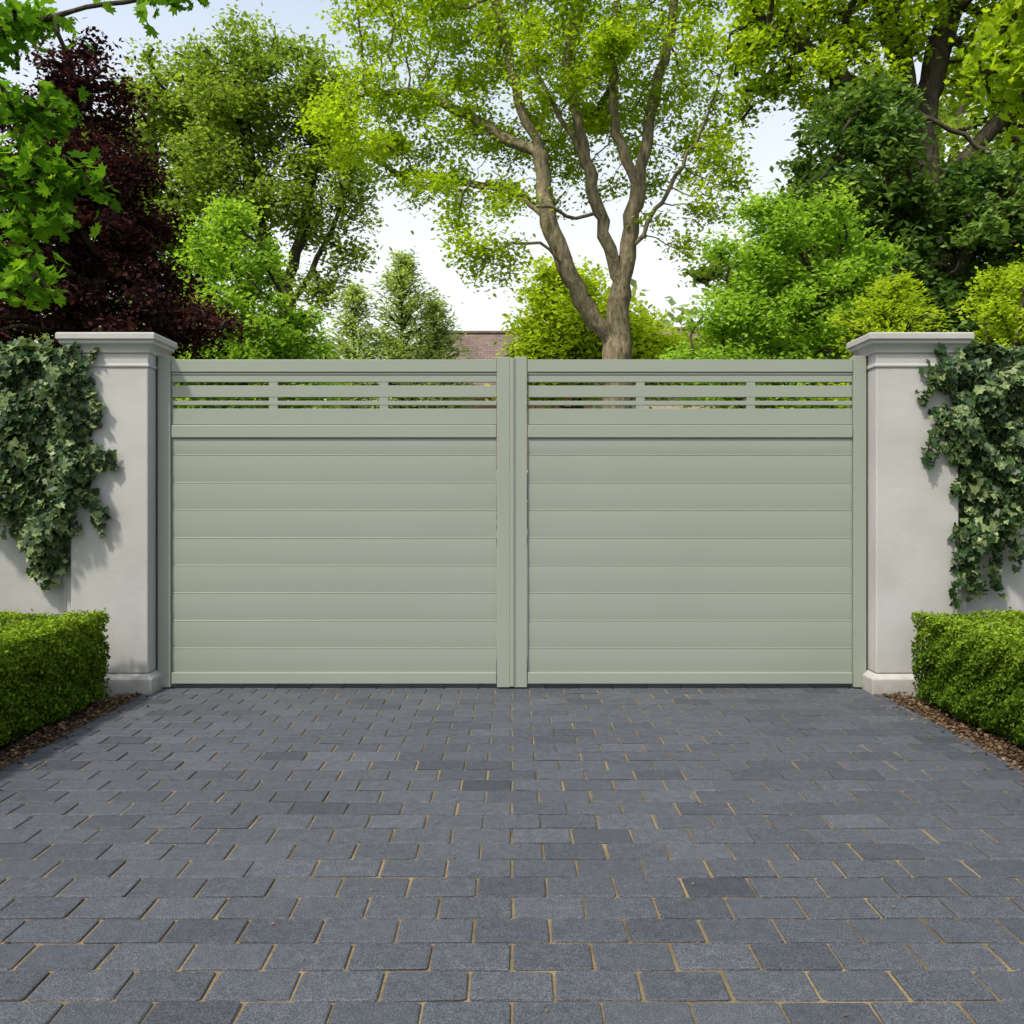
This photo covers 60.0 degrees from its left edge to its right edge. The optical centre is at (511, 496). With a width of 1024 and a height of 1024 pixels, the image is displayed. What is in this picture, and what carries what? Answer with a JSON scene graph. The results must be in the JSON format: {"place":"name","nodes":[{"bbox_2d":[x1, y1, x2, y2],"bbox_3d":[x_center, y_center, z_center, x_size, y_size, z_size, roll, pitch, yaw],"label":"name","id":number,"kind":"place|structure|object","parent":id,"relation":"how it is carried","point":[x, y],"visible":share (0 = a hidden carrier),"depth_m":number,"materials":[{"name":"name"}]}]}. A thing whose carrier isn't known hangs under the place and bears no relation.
{"place":"outdoors","nodes":[
{"label":"outdoors","id":0,"kind":"place"},
{"bbox_2d":[0,0,1018,408],"label":"sky","id":1,"kind":"structure","parent":0,"point":[770,145],"materials":[{"name":"white"}]},
{"bbox_2d":[0,683,1023,1023],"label":"driveway","id":2,"kind":"structure","parent":0,"point":[124,899],"depth_m":2.62,"materials":[{"name":"grey stone"}]},
{"bbox_2d":[157,356,866,686],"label":"driveway gate","id":3,"kind":"structure","parent":2,"relation":"on","point":[385,544],"depth_m":4.99,"materials":[{"name":"metal"}]},
{"bbox_2d":[860,669,924,696],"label":"plinth","id":4,"kind":"structure","parent":2,"relation":"on","point":[881,683],"depth_m":4.84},
{"bbox_2d":[867,367,957,672],"bbox_3d":[2.228,0.125,4.990,0.454,1.690,0.228,0,0,0],"label":"shaft","id":5,"kind":"object","parent":4,"relation":"on","point":[912,512],"visible":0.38,"depth_m":4.88,"materials":[{"name":"white paint"}]},
{"bbox_2d":[846,332,973,369],"bbox_3d":[2.228,-0.812,4.990,0.568,0.195,0.342,0,0,0],"label":"capital","id":6,"kind":"object","parent":5,"relation":"on","point":[896,349],"visible":0.75,"depth_m":4.86,"materials":[{"name":"white stone"}]},
{"bbox_2d":[447,398,592,425],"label":"walls","id":7,"kind":"structure","parent":0,"point":[495,407],"depth_m":33.98,"materials":[{"name":"brick"}]},
{"bbox_2d":[417,334,598,400],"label":"roof","id":8,"kind":"structure","parent":7,"relation":"on","point":[481,348],"depth_m":36.35,"materials":[{"name":"tile"}]},
{"bbox_2d":[421,331,512,333],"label":"ridge tiles","id":9,"kind":"object","parent":8,"relation":"on","point":[485,332],"visible":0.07,"depth_m":37.11,"materials":[{"name":"brown tile"}]},
{"bbox_2d":[284,0,762,408],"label":"sycamore tree","id":10,"kind":"object","parent":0,"point":[612,41],"visible":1,"depth_m":16.74,"materials":[{"name":"green plant"}]},
{"bbox_2d":[477,249,758,408],"bbox_3d":[2.972,-2.717,23.986,7.767,7.593,4.052,0,0,0],"label":"lime tree","id":11,"kind":"object","parent":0,"point":[552,336],"visible":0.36,"depth_m":23.30,"materials":[{"name":"green plant"}]},
{"label":"ground","id":12,"kind":"structure","parent":0,"visible":0},
{"bbox_2d":[0,372,62,624],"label":"garden wall","id":13,"kind":"structure","parent":12,"relation":"on","point":[21,591],"depth_m":4.98,"materials":[{"name":"white paint"}]},
{"bbox_2d":[0,336,120,591],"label":"ivy plant","id":14,"kind":"object","parent":13,"relation":"on","point":[35,502],"visible":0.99,"depth_m":4.82,"materials":[{"name":"green plant"}]},
{"bbox_2d":[63,375,66,613],"bbox_3d":[-2.498,0.181,4.970,0.023,1.797,0.016,0,0,0],"label":"pilaster edge","id":15,"kind":"object","parent":13,"relation":"attached to","point":[65,592],"depth_m":4.96,"materials":[{"name":"white paint"}]},
{"bbox_2d":[67,446,70,617],"bbox_3d":[-2.458,0.181,4.961,0.044,1.798,0.032,0,0,0],"label":"pilaster strip","id":16,"kind":"object","parent":13,"relation":"attached to","point":[69,583],"depth_m":4.95,"materials":[{"name":"grey paint"}]},
{"bbox_2d":[0,693,153,789],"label":"flower bed","id":17,"kind":"object","parent":12,"relation":"on","point":[26,745],"visible":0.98,"depth_m":4.12,"materials":[{"name":"brown soil"}]},
{"bbox_2d":[0,608,111,748],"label":"box hedge","id":18,"kind":"object","parent":17,"relation":"on","point":[49,674],"visible":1,"depth_m":4.16,"materials":[{"name":"green plant"}]},
{"bbox_2d":[0,0,210,311],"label":"maple tree","id":19,"kind":"object","parent":12,"relation":"on","point":[21,24],"visible":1,"depth_m":5.89,"materials":[{"name":"green plant"}]},
{"bbox_2d":[0,16,259,359],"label":"copper beech tree","id":20,"kind":"object","parent":12,"relation":"on","point":[91,280],"visible":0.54,"depth_m":10.17,"materials":[{"name":"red plant"}]},
{"bbox_2d":[101,669,163,696],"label":"plinth","id":21,"kind":"structure","parent":12,"relation":"on","point":[135,683],"depth_m":4.84,"materials":[{"name":"grey stone"}]},
{"bbox_2d":[71,367,156,672],"bbox_3d":[-2.213,0.125,4.990,0.424,1.690,0.228,0,0,0],"label":"shaft","id":22,"kind":"object","parent":21,"relation":"on","point":[114,571],"visible":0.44,"depth_m":4.88,"materials":[{"name":"white paint"}]},
{"bbox_2d":[55,332,177,369],"bbox_3d":[-2.213,-0.812,4.990,0.538,0.195,0.342,0,0,0],"label":"capital","id":23,"kind":"object","parent":22,"relation":"on","point":[131,349],"visible":0.69,"depth_m":4.86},
{"bbox_2d":[5,37,263,357],"bbox_3d":[-11.706,-6.464,28.025,8.316,15.090,5.058,0,0,0],"label":"plane tree","id":24,"kind":"object","parent":12,"relation":"on","point":[164,110],"visible":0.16,"depth_m":26.94,"materials":[{"name":"green plant"}]},
{"bbox_2d":[174,347,263,408],"bbox_3d":[-5.664,-0.338,12.355,5.768,3.340,2.604,0,0,0],"label":"shrubbery","id":25,"kind":"object","parent":12,"relation":"on","point":[208,399],"visible":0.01,"depth_m":11.97,"materials":[{"name":"green plant"}]},
{"bbox_2d":[164,192,348,408],"bbox_3d":[-4.221,-1.847,13.903,3.449,5.855,2.513,0,0,0],"label":"hazel tree","id":26,"kind":"object","parent":12,"relation":"on","point":[285,340],"visible":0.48,"depth_m":13.60,"materials":[{"name":"green plant"}]},
{"bbox_2d":[148,0,393,358],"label":"plane tree","id":27,"kind":"object","parent":12,"relation":"on","point":[245,97],"visible":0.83,"depth_m":25.16,"materials":[{"name":"green plant"}]},
{"bbox_2d":[303,278,417,408],"bbox_3d":[-3.572,-1.895,20.204,4.053,5.950,4.590,0,0,16],"label":"cypress tree","id":28,"kind":"object","parent":12,"relation":"on","point":[354,342],"visible":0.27,"depth_m":19.80,"materials":[{"name":"green plant"}]},
{"bbox_2d":[334,246,457,408],"bbox_3d":[-2.325,-2.355,20.853,4.258,6.869,4.325,0,0,0],"label":"cypress tree","id":29,"kind":"object","parent":12,"relation":"on","point":[401,281],"visible":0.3,"depth_m":20.37,"materials":[{"name":"green plant"}]},
{"bbox_2d":[4,260,837,408],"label":"distant trees","id":30,"kind":"object","parent":12,"relation":"on","point":[671,301],"depth_m":52.04,"materials":[{"name":"green plant"}]},
{"bbox_2d":[389,294,483,408],"bbox_3d":[-1.801,-1.923,21.387,3.889,6.007,3.986,0,0,-38],"label":"cypress tree","id":31,"kind":"object","parent":12,"relation":"on","point":[435,306],"visible":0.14,"depth_m":21.25,"materials":[{"name":"green plant"}]},
{"bbox_2d":[632,398,793,408],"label":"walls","id":32,"kind":"structure","parent":12,"relation":"on","point":[667,407],"depth_m":40.98,"materials":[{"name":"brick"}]},
{"bbox_2d":[657,330,781,385],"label":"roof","id":33,"kind":"structure","parent":32,"relation":"on","point":[694,335],"depth_m":43.65,"materials":[{"name":"tile"}]},
{"bbox_2d":[651,327,699,329],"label":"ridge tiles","id":34,"kind":"object","parent":33,"relation":"on","point":[678,328],"depth_m":43.86,"materials":[{"name":"brown tile"}]},
{"bbox_2d":[655,175,916,408],"bbox_3d":[3.329,-1.368,11.039,3.353,4.896,2.094,0,0,0],"label":"hornbeam tree","id":35,"kind":"object","parent":12,"relation":"on","point":[737,309],"visible":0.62,"depth_m":10.70,"materials":[{"name":"green plant"}]},
{"bbox_2d":[677,59,1023,400],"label":"oak tree","id":36,"kind":"object","parent":12,"relation":"on","point":[949,115],"visible":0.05,"depth_m":21.37,"materials":[{"name":"green plant"}]},
{"bbox_2d":[701,0,1023,324],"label":"beech tree","id":37,"kind":"object","parent":12,"relation":"on","point":[894,29],"visible":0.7,"depth_m":14.36,"materials":[{"name":"green plant"}]},
{"bbox_2d":[816,268,961,408],"bbox_3d":[4.023,-0.614,9.047,2.443,3.388,2.589,0,0,-23],"label":"shrub","id":38,"kind":"object","parent":12,"relation":"on","point":[890,313],"visible":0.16,"depth_m":8.88,"materials":[{"name":"green plant"}]},
{"bbox_2d":[755,57,1023,359],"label":"chestnut tree","id":39,"kind":"object","parent":12,"relation":"on","point":[967,227],"visible":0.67,"depth_m":12.34,"materials":[{"name":"green plant"}]},
{"bbox_2d":[877,691,1023,782],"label":"flower bed","id":40,"kind":"object","parent":12,"relation":"on","point":[999,746],"visible":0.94,"depth_m":4.11,"materials":[{"name":"brown soil"}]},
{"bbox_2d":[910,607,1023,749],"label":"box hedge","id":41,"kind":"object","parent":40,"relation":"on","point":[974,668],"visible":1,"depth_m":4.14,"materials":[{"name":"green plant"}]},
{"bbox_2d":[943,0,1023,151],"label":"maple tree","id":42,"kind":"object","parent":12,"relation":"on","point":[1005,22],"visible":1,"depth_m":7.96,"materials":[{"name":"green plant"}]},
{"bbox_2d":[943,244,1023,347],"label":"euonymus shrub","id":43,"kind":"object","parent":12,"relation":"on","point":[1008,329],"visible":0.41,"depth_m":7.99,"materials":[{"name":"green plant"}]},
{"bbox_2d":[966,371,1023,624],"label":"garden wall","id":44,"kind":"structure","parent":12,"relation":"on","point":[1013,586],"depth_m":4.98,"materials":[{"name":"white paint"}]},
{"bbox_2d":[958,429,961,617],"bbox_3d":[2.488,0.181,4.961,0.044,1.798,0.032,0,0,0],"label":"pilaster strip","id":45,"kind":"object","parent":44,"relation":"attached to","point":[959,512],"depth_m":4.95,"materials":[{"name":"white paint"}]},
{"bbox_2d":[962,388,965,615],"bbox_3d":[2.529,0.181,4.970,0.023,1.797,0.016,0,0,0],"label":"pilaster edge","id":46,"kind":"object","parent":44,"relation":"attached to","point":[963,600],"depth_m":4.96,"materials":[{"name":"white paint"}]},
{"bbox_2d":[915,340,1023,610],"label":"ivy plant","id":47,"kind":"object","parent":44,"relation":"on","point":[985,404],"visible":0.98,"depth_m":4.83,"materials":[{"name":"green plant"}]}
]}

